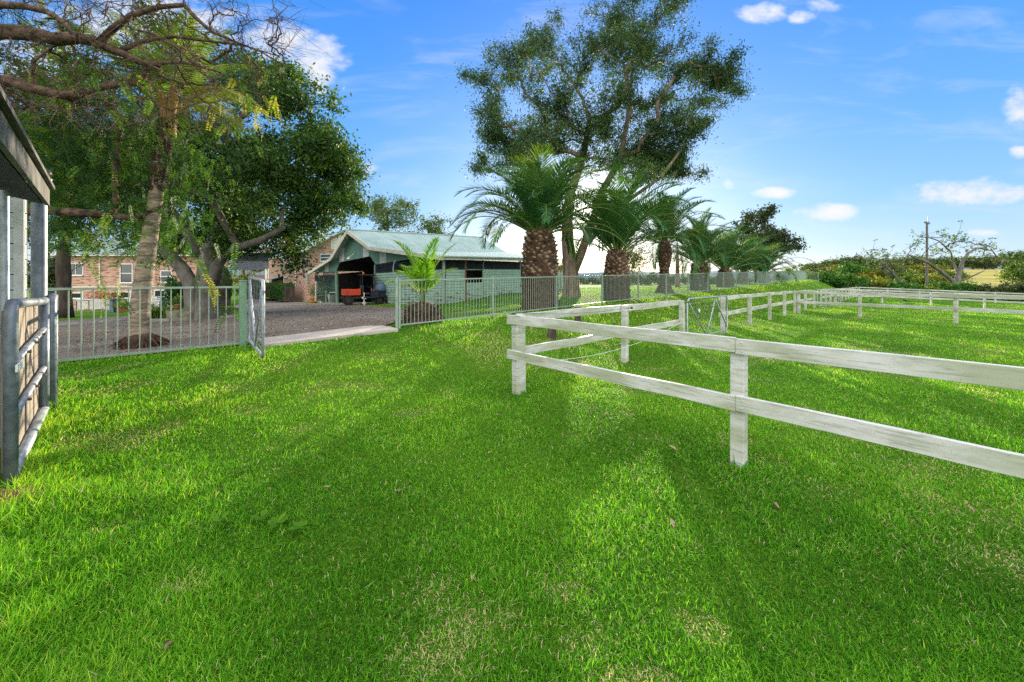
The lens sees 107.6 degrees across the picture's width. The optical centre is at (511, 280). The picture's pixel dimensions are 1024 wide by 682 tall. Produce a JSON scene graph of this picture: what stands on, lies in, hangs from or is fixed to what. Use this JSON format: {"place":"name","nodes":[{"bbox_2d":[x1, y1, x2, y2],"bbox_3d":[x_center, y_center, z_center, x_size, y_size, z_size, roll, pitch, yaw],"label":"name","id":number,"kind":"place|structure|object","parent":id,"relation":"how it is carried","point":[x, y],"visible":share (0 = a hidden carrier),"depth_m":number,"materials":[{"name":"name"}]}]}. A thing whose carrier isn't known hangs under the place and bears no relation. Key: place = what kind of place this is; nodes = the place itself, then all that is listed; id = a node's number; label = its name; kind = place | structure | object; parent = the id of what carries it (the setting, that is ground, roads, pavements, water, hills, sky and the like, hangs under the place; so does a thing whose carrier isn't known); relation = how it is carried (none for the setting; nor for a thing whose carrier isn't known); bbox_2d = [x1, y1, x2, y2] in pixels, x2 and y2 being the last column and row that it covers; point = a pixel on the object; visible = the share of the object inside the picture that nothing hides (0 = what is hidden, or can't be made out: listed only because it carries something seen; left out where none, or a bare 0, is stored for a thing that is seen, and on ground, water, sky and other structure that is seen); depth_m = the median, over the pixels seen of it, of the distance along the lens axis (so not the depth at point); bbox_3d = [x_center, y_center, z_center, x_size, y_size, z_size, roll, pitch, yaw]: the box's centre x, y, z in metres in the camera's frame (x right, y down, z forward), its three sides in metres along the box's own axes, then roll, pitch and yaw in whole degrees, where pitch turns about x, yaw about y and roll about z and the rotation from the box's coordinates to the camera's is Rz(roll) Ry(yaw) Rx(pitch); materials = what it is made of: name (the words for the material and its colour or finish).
{"place":"outdoors","nodes":[
{"label":"outdoors","id":0,"kind":"place"},
{"bbox_2d":[58,299,407,361],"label":"driveway","id":1,"kind":"structure","parent":0,"point":[74,328],"depth_m":11.48,"materials":[{"name":"grey gravel"}]},
{"bbox_2d":[340,272,383,305],"bbox_3d":[-9.519,0.506,24.041,2.680,2.087,1.320,0,0,-28],"label":"utility vehicle","id":2,"kind":"object","parent":1,"relation":"on","point":[347,299],"visible":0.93,"depth_m":23.48,"materials":[{"name":"red paint"}]},
{"bbox_2d":[258,326,397,346],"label":"path","id":3,"kind":"structure","parent":0,"point":[318,335],"depth_m":8.21,"materials":[{"name":"concrete"}]},
{"bbox_2d":[309,302,372,304],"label":"path","id":4,"kind":"structure","parent":0,"point":[335,303],"depth_m":26.04,"materials":[{"name":"concrete"}]},
{"bbox_2d":[0,269,1023,681],"bbox_3d":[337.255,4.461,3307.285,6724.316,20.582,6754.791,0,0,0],"label":"ground","id":5,"kind":"structure","parent":0,"point":[984,277],"depth_m":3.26,"materials":[{"name":"green plant"}]},
{"bbox_2d":[0,485,47,508],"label":"straw heap","id":6,"kind":"object","parent":5,"relation":"on","point":[15,493],"visible":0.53,"depth_m":2.69,"materials":[{"name":"beige plant"}]},
{"bbox_2d":[1,297,49,488],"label":"stable gate","id":7,"kind":"structure","parent":5,"relation":"on","point":[25,363],"depth_m":3.24,"materials":[{"name":"grey metal"}]},
{"bbox_2d":[0,85,54,447],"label":"stable","id":8,"kind":"structure","parent":5,"relation":"on","point":[22,167],"depth_m":3.43,"materials":[{"name":"white paint"}]},
{"bbox_2d":[27,256,55,291],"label":"background tree","id":9,"kind":"object","parent":5,"relation":"on","point":[51,275],"visible":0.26,"depth_m":44.37,"materials":[{"name":"green plant"}]},
{"bbox_2d":[27,218,56,273],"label":"background tree","id":10,"kind":"object","parent":5,"relation":"on","point":[28,235],"visible":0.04,"depth_m":48.47,"materials":[{"name":"green plant"}]},
{"bbox_2d":[48,294,57,408],"bbox_3d":[-5.178,0.811,4.222,0.441,1.321,0.074,0,0,41],"label":"gate post","id":11,"kind":"object","parent":5,"relation":"on","point":[53,298],"visible":0.73,"depth_m":4.09,"materials":[{"name":"silver metal"}]},
{"bbox_2d":[28,215,117,317],"bbox_3d":[-24.797,-1.469,20.746,4.696,7.356,4.718,0,0,0],"label":"tree","id":12,"kind":"object","parent":5,"relation":"on","point":[63,278],"visible":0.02,"depth_m":20.60,"materials":[{"name":"brown plant"}]},
{"bbox_2d":[76,299,109,310],"bbox_3d":[-36.989,2.152,33.038,2.848,1.039,0.105,0,0,0],"label":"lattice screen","id":13,"kind":"object","parent":5,"relation":"on","point":[95,307],"visible":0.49,"depth_m":32.98,"materials":[{"name":"white paint"}]},
{"bbox_2d":[109,298,116,312],"bbox_3d":[-28.962,1.807,27.210,0.447,1.029,0.500,0,0,0],"label":"garden stand","id":14,"kind":"object","parent":5,"relation":"on","point":[112,310],"visible":0.67,"depth_m":27.07,"materials":[{"name":"blue paint"}]},
{"bbox_2d":[106,289,130,311],"bbox_3d":[-28.276,1.393,27.201,1.761,1.754,2.397,0,0,-22],"label":"potted plant","id":15,"kind":"object","parent":5,"relation":"on","point":[121,308],"visible":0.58,"depth_m":27.09,"materials":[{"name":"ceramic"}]},
{"bbox_2d":[27,286,238,361],"bbox_3d":[-7.034,0.708,5.651,4.930,1.263,0.050,0,0,-44],"label":"bar fence","id":16,"kind":"object","parent":5,"relation":"on","point":[130,353],"visible":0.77,"depth_m":6.43,"materials":[{"name":"metal"}]},
{"bbox_2d":[50,239,227,310],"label":"brick house","id":17,"kind":"structure","parent":5,"relation":"on","point":[83,277],"depth_m":34.00,"materials":[{"name":"brown brick"}]},
{"bbox_2d":[71,263,83,275],"bbox_3d":[-39.576,-1.006,33.953,1.398,1.201,0.145,0,0,0],"label":"window","id":18,"kind":"structure","parent":17,"relation":"in","point":[79,271],"depth_m":33.99,"materials":[{"name":"white glass"}]},
{"bbox_2d":[120,263,132,283],"bbox_3d":[-34.981,-0.635,33.953,1.163,1.819,0.145,0,0,0],"label":"window","id":19,"kind":"structure","parent":17,"relation":"in","point":[126,275],"depth_m":33.99,"materials":[{"name":"white glass"}]},
{"bbox_2d":[160,270,172,282],"bbox_3d":[-31.346,-0.357,33.953,1.058,1.139,0.145,0,0,0],"label":"window","id":20,"kind":"structure","parent":17,"relation":"in","point":[163,273],"depth_m":33.99,"materials":[{"name":"white glass"}]},
{"bbox_2d":[123,301,183,320],"bbox_3d":[-16.361,1.332,17.155,2.840,0.942,2.233,0,0,0],"label":"strap leaf plant","id":21,"kind":"object","parent":5,"relation":"on","point":[155,313],"visible":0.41,"depth_m":17.10,"materials":[{"name":"green plant"}]},
{"bbox_2d":[38,8,270,349],"bbox_3d":[-6.978,-1.981,7.662,3.268,7.078,3.574,0,0,-43],"label":"queen palm","id":22,"kind":"object","parent":5,"relation":"on","point":[143,277],"visible":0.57,"depth_m":7.46,"materials":[{"name":"green plant"}]},
{"bbox_2d":[0,0,331,332],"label":"pepper tree","id":23,"kind":"object","parent":5,"relation":"on","point":[113,163],"visible":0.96,"depth_m":6.81,"materials":[{"name":"green plant"}]},
{"bbox_2d":[156,273,183,308],"bbox_3d":[-27.638,1.300,30.779,3.179,3.791,3.221,0,0,0],"label":"dark shrub","id":24,"kind":"object","parent":5,"relation":"on","point":[173,283],"visible":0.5,"depth_m":30.29,"materials":[{"name":"green plant"}]},
{"bbox_2d":[165,310,183,317],"bbox_3d":[-14.174,1.578,15.800,0.652,0.621,0.409,0,0,0],"label":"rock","id":25,"kind":"object","parent":5,"relation":"on","point":[175,313],"visible":0.32,"depth_m":15.61,"materials":[{"name":"stone"}]},
{"bbox_2d":[169,293,183,308],"bbox_3d":[-26.119,1.613,29.245,1.110,1.286,1.077,0,0,0],"label":"potted shrub","id":26,"kind":"object","parent":5,"relation":"on","point":[177,305],"visible":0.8,"depth_m":29.18,"materials":[{"name":"green plant"}]},
{"bbox_2d":[0,0,380,319],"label":"fig tree","id":27,"kind":"object","parent":5,"relation":"on","point":[319,150],"visible":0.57,"depth_m":15.02,"materials":[{"name":"green plant"}]},
{"bbox_2d":[151,314,238,321],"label":"kerb","id":28,"kind":"structure","parent":5,"relation":"on","point":[173,319],"depth_m":15.42,"materials":[{"name":"concrete"}]},
{"bbox_2d":[219,266,232,305],"bbox_3d":[-25.484,0.688,32.999,1.520,4.105,1.510,0,0,0],"label":"topiary","id":29,"kind":"object","parent":5,"relation":"on","point":[226,279],"visible":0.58,"depth_m":32.74,"materials":[{"name":"green plant"}]},
{"bbox_2d":[239,280,246,345],"bbox_3d":[-5.280,0.674,7.347,0.125,1.365,0.125,0,0,-44],"label":"gate post","id":30,"kind":"object","parent":5,"relation":"on","point":[243,312],"visible":0.8,"depth_m":7.30,"materials":[{"name":"green paint"}]},
{"bbox_2d":[248,276,264,357],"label":"metal gate","id":31,"kind":"structure","parent":30,"relation":"attached to","point":[261,310],"depth_m":6.33,"materials":[{"name":"silver metal"}]},
{"bbox_2d":[231,252,264,288],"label":"background tree","id":32,"kind":"object","parent":5,"relation":"on","point":[235,280],"visible":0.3,"depth_m":79.77,"materials":[{"name":"green plant"}]},
{"bbox_2d":[233,274,265,299],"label":"dark shrub","id":33,"kind":"object","parent":5,"relation":"on","point":[253,287],"visible":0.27,"depth_m":49.26,"materials":[{"name":"green plant"}]},
{"bbox_2d":[228,247,276,282],"bbox_3d":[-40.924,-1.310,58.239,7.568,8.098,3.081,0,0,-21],"label":"covered walkway","id":34,"kind":"structure","parent":5,"relation":"on","point":[256,264],"depth_m":59.01,"materials":[{"name":"grey tile"}]},
{"bbox_2d":[250,508,270,519],"bbox_3d":[-1.634,1.542,2.447,0.123,0.025,0.096,0,0,36],"label":"broadleaf weed","id":35,"kind":"object","parent":5,"relation":"on","point":[264,514],"visible":1,"depth_m":2.46,"materials":[{"name":"green plant"}]},
{"bbox_2d":[254,282,273,297],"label":"hedge","id":36,"kind":"object","parent":5,"relation":"on","point":[267,284],"visible":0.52,"depth_m":43.74,"materials":[{"name":"green plant"}]},
{"bbox_2d":[268,512,289,528],"bbox_3d":[-1.510,1.539,2.405,0.100,0.031,0.144,0,0,28],"label":"broadleaf weed","id":37,"kind":"object","parent":5,"relation":"on","point":[273,521],"visible":1,"depth_m":2.41,"materials":[{"name":"green plant"}]},
{"bbox_2d":[268,282,295,300],"bbox_3d":[-23.835,1.139,38.665,1.421,1.975,7.829,0,0,-41],"label":"hedge","id":38,"kind":"object","parent":5,"relation":"on","point":[279,291],"visible":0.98,"depth_m":36.22,"materials":[{"name":"green plant"}]},
{"bbox_2d":[288,520,306,531],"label":"broadleaf weed","id":39,"kind":"object","parent":5,"relation":"on","point":[301,523],"visible":1,"depth_m":2.37,"materials":[{"name":"green plant"}]},
{"bbox_2d":[264,229,362,301],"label":"brick house","id":40,"kind":"structure","parent":5,"relation":"on","point":[302,288],"depth_m":37.42,"materials":[{"name":"brown brick"}]},
{"bbox_2d":[362,282,393,304],"bbox_3d":[-8.517,0.794,23.799,1.000,1.400,2.238,0,0,27],"label":"box trailer","id":41,"kind":"object","parent":5,"relation":"on","point":[380,289],"visible":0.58,"depth_m":23.68,"materials":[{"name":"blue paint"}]},
{"bbox_2d":[355,188,424,231],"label":"gum tree","id":42,"kind":"object","parent":5,"relation":"on","point":[381,213],"visible":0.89,"depth_m":50.97,"materials":[{"name":"green plant"}]},
{"bbox_2d":[393,261,398,328],"bbox_3d":[-2.835,0.394,9.134,0.171,1.765,0.076,0,0,0],"label":"fence post","id":43,"kind":"object","parent":5,"relation":"on","point":[396,302],"visible":0.89,"depth_m":9.11,"materials":[{"name":"metal"}]},
{"bbox_2d":[385,237,457,324],"bbox_3d":[-2.462,0.023,10.299,1.969,2.656,1.987,0,0,0],"label":"young palm","id":44,"kind":"object","parent":5,"relation":"on","point":[418,271],"visible":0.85,"depth_m":10.09,"materials":[{"name":"green plant"}]},
{"bbox_2d":[404,210,456,234],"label":"gum tree","id":45,"kind":"object","parent":5,"relation":"on","point":[429,227],"visible":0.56,"depth_m":51.65,"materials":[{"name":"green plant"}]},
{"bbox_2d":[308,226,562,303],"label":"barn","id":46,"kind":"structure","parent":5,"relation":"on","point":[378,253],"depth_m":26.02,"materials":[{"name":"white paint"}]},
{"bbox_2d":[466,282,482,300],"bbox_3d":[-2.342,0.737,23.500,0.050,1.229,1.585,0,0,34],"label":"half door","id":47,"kind":"structure","parent":46,"relation":"in","point":[481,283],"depth_m":23.45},
{"bbox_2d":[446,143,640,309],"bbox_3d":[1.162,-1.829,14.137,7.008,5.994,7.178,0,0,-24],"label":"date palm","id":48,"kind":"object","parent":5,"relation":"on","point":[539,192],"visible":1,"depth_m":13.45,"materials":[{"name":"green plant"}]},
{"bbox_2d":[547,310,555,339],"bbox_3d":[0.975,1.123,9.160,0.232,0.784,0.231,0,0,0],"label":"timber post","id":49,"kind":"object","parent":5,"relation":"on","point":[551,333],"visible":0.26,"depth_m":9.07,"materials":[{"name":"brown wood"}]},
{"bbox_2d":[398,271,805,328],"bbox_3d":[17.851,-0.048,29.080,57.377,2.510,0.050,0,0,-44],"label":"bar fence","id":50,"kind":"object","parent":5,"relation":"on","point":[647,285],"visible":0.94,"depth_m":15.38,"materials":[{"name":"metal"}]},
{"bbox_2d":[516,300,688,393],"bbox_3d":[2.176,1.083,7.262,5.763,1.234,0.257,0,0,-44],"label":"rail fence","id":51,"kind":"object","parent":5,"relation":"on","point":[624,310],"visible":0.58,"depth_m":6.66,"materials":[{"name":"white paint"}]},
{"bbox_2d":[446,0,762,296],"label":"gum tree","id":52,"kind":"object","parent":5,"relation":"on","point":[656,162],"visible":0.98,"depth_m":20.57,"materials":[{"name":"green plant"}]},
{"bbox_2d":[600,237,656,277],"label":"sapling","id":53,"kind":"object","parent":5,"relation":"on","point":[638,258],"visible":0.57,"depth_m":20.85,"materials":[{"name":"green plant"}]},
{"bbox_2d":[552,160,713,300],"bbox_3d":[4.756,-2.107,17.744,8.179,6.278,7.880,0,0,-43],"label":"date palm","id":54,"kind":"object","parent":5,"relation":"on","point":[616,262],"visible":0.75,"depth_m":16.97,"materials":[{"name":"green plant"}]},
{"bbox_2d":[604,187,740,292],"bbox_3d":[9.394,-2.471,24.028,7.532,6.674,8.115,0,0,0],"label":"date palm","id":55,"kind":"object","parent":5,"relation":"on","point":[664,252],"visible":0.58,"depth_m":22.92,"materials":[{"name":"green plant"}]},
{"bbox_2d":[670,241,690,287],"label":"thin tree","id":56,"kind":"object","parent":5,"relation":"on","point":[677,270],"visible":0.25,"depth_m":35.84,"materials":[{"name":"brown plant"}]},
{"bbox_2d":[638,207,766,290],"bbox_3d":[13.076,-2.174,26.036,7.753,5.896,7.003,0,0,0],"label":"date palm","id":57,"kind":"object","parent":5,"relation":"on","point":[711,251],"visible":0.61,"depth_m":25.45,"materials":[{"name":"green plant"}]},
{"bbox_2d":[676,226,783,286],"bbox_3d":[17.386,-1.936,30.633,7.475,5.145,7.705,0,0,-42],"label":"date palm","id":58,"kind":"object","parent":5,"relation":"on","point":[718,263],"visible":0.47,"depth_m":29.87,"materials":[{"name":"green plant"}]},
{"bbox_2d":[711,234,794,283],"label":"date palm","id":59,"kind":"object","parent":5,"relation":"on","point":[745,268],"visible":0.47,"depth_m":36.73,"materials":[{"name":"green plant"}]},
{"bbox_2d":[507,315,1023,478],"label":"rail fence","id":60,"kind":"object","parent":5,"relation":"on","point":[739,403],"visible":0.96,"depth_m":2.87,"materials":[{"name":"white paint"}]},
{"bbox_2d":[719,290,815,333],"bbox_3d":[12.380,1.128,17.081,16.822,1.302,0.166,0,0,-44],"label":"rail fence","id":61,"kind":"object","parent":5,"relation":"on","point":[750,308],"visible":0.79,"depth_m":14.43,"materials":[{"name":"white paint"}]},
{"bbox_2d":[686,295,727,334],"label":"metal gate","id":62,"kind":"structure","parent":61,"relation":"attached to","point":[726,322],"depth_m":10.20,"materials":[{"name":"grey metal"}]},
{"bbox_2d":[817,289,840,305],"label":"metal gate","id":63,"kind":"structure","parent":61,"relation":"attached to","point":[831,296],"depth_m":23.41,"materials":[{"name":"grey metal"}]},
{"bbox_2d":[730,201,810,261],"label":"round tree","id":64,"kind":"object","parent":5,"relation":"on","point":[762,217],"visible":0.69,"depth_m":59.83,"materials":[{"name":"green plant"}]},
{"bbox_2d":[732,241,809,283],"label":"date palm","id":65,"kind":"object","parent":5,"relation":"on","point":[759,269],"visible":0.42,"depth_m":38.65,"materials":[{"name":"green plant"}]},
{"bbox_2d":[781,260,818,273],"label":"tree","id":66,"kind":"object","parent":5,"relation":"on","point":[799,265],"visible":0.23,"depth_m":156.73,"materials":[{"name":"green plant"}]},
{"bbox_2d":[789,264,843,279],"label":"shrub","id":67,"kind":"object","parent":5,"relation":"on","point":[820,267],"visible":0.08,"depth_m":78.83,"materials":[{"name":"green plant"}]},
{"bbox_2d":[811,269,850,287],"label":"shrub","id":68,"kind":"object","parent":5,"relation":"on","point":[829,278],"visible":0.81,"depth_m":49.02,"materials":[{"name":"green plant"}]},
{"bbox_2d":[814,257,850,269],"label":"tree","id":69,"kind":"object","parent":5,"relation":"on","point":[832,262],"visible":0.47,"depth_m":142.71,"materials":[{"name":"green plant"}]},
{"bbox_2d":[819,287,857,305],"bbox_3d":[30.756,1.273,34.645,28.667,1.378,0.167,0,0,-44],"label":"rail fence","id":70,"kind":"object","parent":5,"relation":"on","point":[825,297],"visible":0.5,"depth_m":29.54,"materials":[{"name":"white paint"}]},
{"bbox_2d":[830,271,878,292],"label":"shrub","id":71,"kind":"object","parent":5,"relation":"on","point":[856,281],"visible":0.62,"depth_m":48.52,"materials":[{"name":"green plant"}]},
{"bbox_2d":[829,259,880,275],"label":"shrub","id":72,"kind":"object","parent":5,"relation":"on","point":[851,267],"visible":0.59,"depth_m":88.21,"materials":[{"name":"green plant"}]},
{"bbox_2d":[843,255,899,269],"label":"tree","id":73,"kind":"object","parent":5,"relation":"on","point":[854,260],"visible":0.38,"depth_m":144.25,"materials":[{"name":"green plant"}]},
{"bbox_2d":[848,267,901,277],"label":"bush","id":74,"kind":"object","parent":5,"relation":"on","point":[872,272],"visible":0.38,"depth_m":82.94,"materials":[{"name":"green plant"}]},
{"bbox_2d":[867,278,892,292],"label":"shrub","id":75,"kind":"object","parent":5,"relation":"on","point":[876,284],"visible":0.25,"depth_m":47.52,"materials":[{"name":"green plant"}]},
{"bbox_2d":[861,239,913,285],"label":"bare tree","id":76,"kind":"object","parent":5,"relation":"on","point":[884,265],"visible":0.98,"depth_m":51.91,"materials":[{"name":"grey plant"}]},
{"bbox_2d":[871,269,922,282],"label":"shrub","id":77,"kind":"object","parent":5,"relation":"on","point":[909,273],"visible":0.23,"depth_m":79.03,"materials":[{"name":"green plant"}]},
{"bbox_2d":[874,277,920,293],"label":"shrub","id":78,"kind":"object","parent":5,"relation":"on","point":[897,284],"visible":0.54,"depth_m":46.23,"materials":[{"name":"green plant"}]},
{"bbox_2d":[874,262,922,274],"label":"shrub","id":79,"kind":"object","parent":5,"relation":"on","point":[893,267],"visible":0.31,"depth_m":103.10,"materials":[{"name":"green plant"}]},
{"bbox_2d":[797,291,1023,323],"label":"rail fence","id":80,"kind":"object","parent":5,"relation":"on","point":[955,308],"visible":0.9,"depth_m":15.12,"materials":[{"name":"white paint"}]},
{"bbox_2d":[895,255,936,269],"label":"tree","id":81,"kind":"object","parent":5,"relation":"on","point":[915,261],"visible":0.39,"depth_m":144.93,"materials":[{"name":"green plant"}]},
{"bbox_2d":[893,273,942,285],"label":"shrub","id":82,"kind":"object","parent":5,"relation":"on","point":[918,281],"visible":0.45,"depth_m":68.93,"materials":[{"name":"green plant"}]},
{"bbox_2d":[924,221,929,286],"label":"utility pole","id":83,"kind":"object","parent":5,"relation":"on","point":[926,265],"visible":0.83,"depth_m":57.93,"materials":[{"name":"wood"}]},
{"bbox_2d":[902,262,953,275],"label":"bush","id":84,"kind":"object","parent":5,"relation":"on","point":[918,266],"visible":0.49,"depth_m":107.51,"materials":[{"name":"green plant"}]},
{"bbox_2d":[836,289,1023,307],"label":"rail fence","id":85,"kind":"object","parent":5,"relation":"on","point":[984,301],"visible":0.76,"depth_m":30.05,"materials":[{"name":"white paint"}]},
{"bbox_2d":[922,283,945,297],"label":"shrub","id":86,"kind":"object","parent":5,"relation":"on","point":[935,287],"visible":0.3,"depth_m":45.16,"materials":[{"name":"green plant"}]},
{"bbox_2d":[919,256,954,268],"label":"tree","id":87,"kind":"object","parent":5,"relation":"on","point":[948,264],"visible":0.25,"depth_m":144.65,"materials":[{"name":"green plant"}]},
{"bbox_2d":[859,287,1023,302],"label":"rail fence","id":88,"kind":"object","parent":5,"relation":"on","point":[954,291],"visible":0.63,"depth_m":40.50,"materials":[{"name":"white paint"}]},
{"bbox_2d":[916,273,969,284],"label":"shrub","id":89,"kind":"object","parent":5,"relation":"on","point":[938,276],"visible":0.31,"depth_m":74.63,"materials":[{"name":"green plant"}]},
{"bbox_2d":[926,279,966,298],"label":"shrub","id":90,"kind":"object","parent":5,"relation":"on","point":[946,286],"visible":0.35,"depth_m":45.20,"materials":[{"name":"green plant"}]},
{"bbox_2d":[932,269,972,278],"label":"shrub","id":91,"kind":"object","parent":5,"relation":"on","point":[952,274],"visible":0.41,"depth_m":94.57,"materials":[{"name":"green plant"}]},
{"bbox_2d":[938,256,983,269],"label":"tree","id":92,"kind":"object","parent":5,"relation":"on","point":[966,265],"visible":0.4,"depth_m":145.41,"materials":[{"name":"green plant"}]},
{"bbox_2d":[900,220,1022,285],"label":"bare tree","id":93,"kind":"object","parent":5,"relation":"on","point":[959,272],"visible":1,"depth_m":49.70,"materials":[{"name":"grey plant"}]},
{"bbox_2d":[948,278,974,299],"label":"shrub","id":94,"kind":"object","parent":5,"relation":"on","point":[964,286],"visible":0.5,"depth_m":44.45,"materials":[{"name":"green plant"}]},
{"bbox_2d":[965,253,1009,269],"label":"tree","id":95,"kind":"object","parent":5,"relation":"on","point":[986,264],"visible":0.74,"depth_m":139.47,"materials":[{"name":"green plant"}]},
{"bbox_2d":[969,282,1010,300],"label":"shrub","id":96,"kind":"object","parent":5,"relation":"on","point":[985,288],"visible":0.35,"depth_m":42.92,"materials":[{"name":"green plant"}]},
{"bbox_2d":[979,280,1023,301],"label":"shrub","id":97,"kind":"object","parent":5,"relation":"on","point":[1002,288],"visible":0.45,"depth_m":41.77,"materials":[{"name":"green plant"}]},
{"bbox_2d":[992,256,1023,284],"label":"tree","id":98,"kind":"object","parent":5,"relation":"on","point":[1012,268],"visible":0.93,"depth_m":70.23,"materials":[{"name":"green plant"}]},
{"bbox_2d":[998,249,1023,265],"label":"tree","id":99,"kind":"object","parent":5,"relation":"on","point":[1016,255],"visible":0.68,"depth_m":141.97,"materials":[{"name":"green plant"}]},
{"bbox_2d":[1000,279,1023,301],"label":"shrub","id":100,"kind":"object","parent":5,"relation":"on","point":[1019,285],"visible":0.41,"depth_m":40.92,"materials":[{"name":"green plant"}]},
{"bbox_2d":[0,0,1023,273],"label":"sky","id":101,"kind":"structure","parent":0,"point":[870,120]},
{"bbox_2d":[27,267,1020,279],"bbox_3d":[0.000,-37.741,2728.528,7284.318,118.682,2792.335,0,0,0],"label":"hills","id":102,"kind":"structure","parent":0,"point":[590,272],"depth_m":2932.72,"materials":[{"name":"green plant"}]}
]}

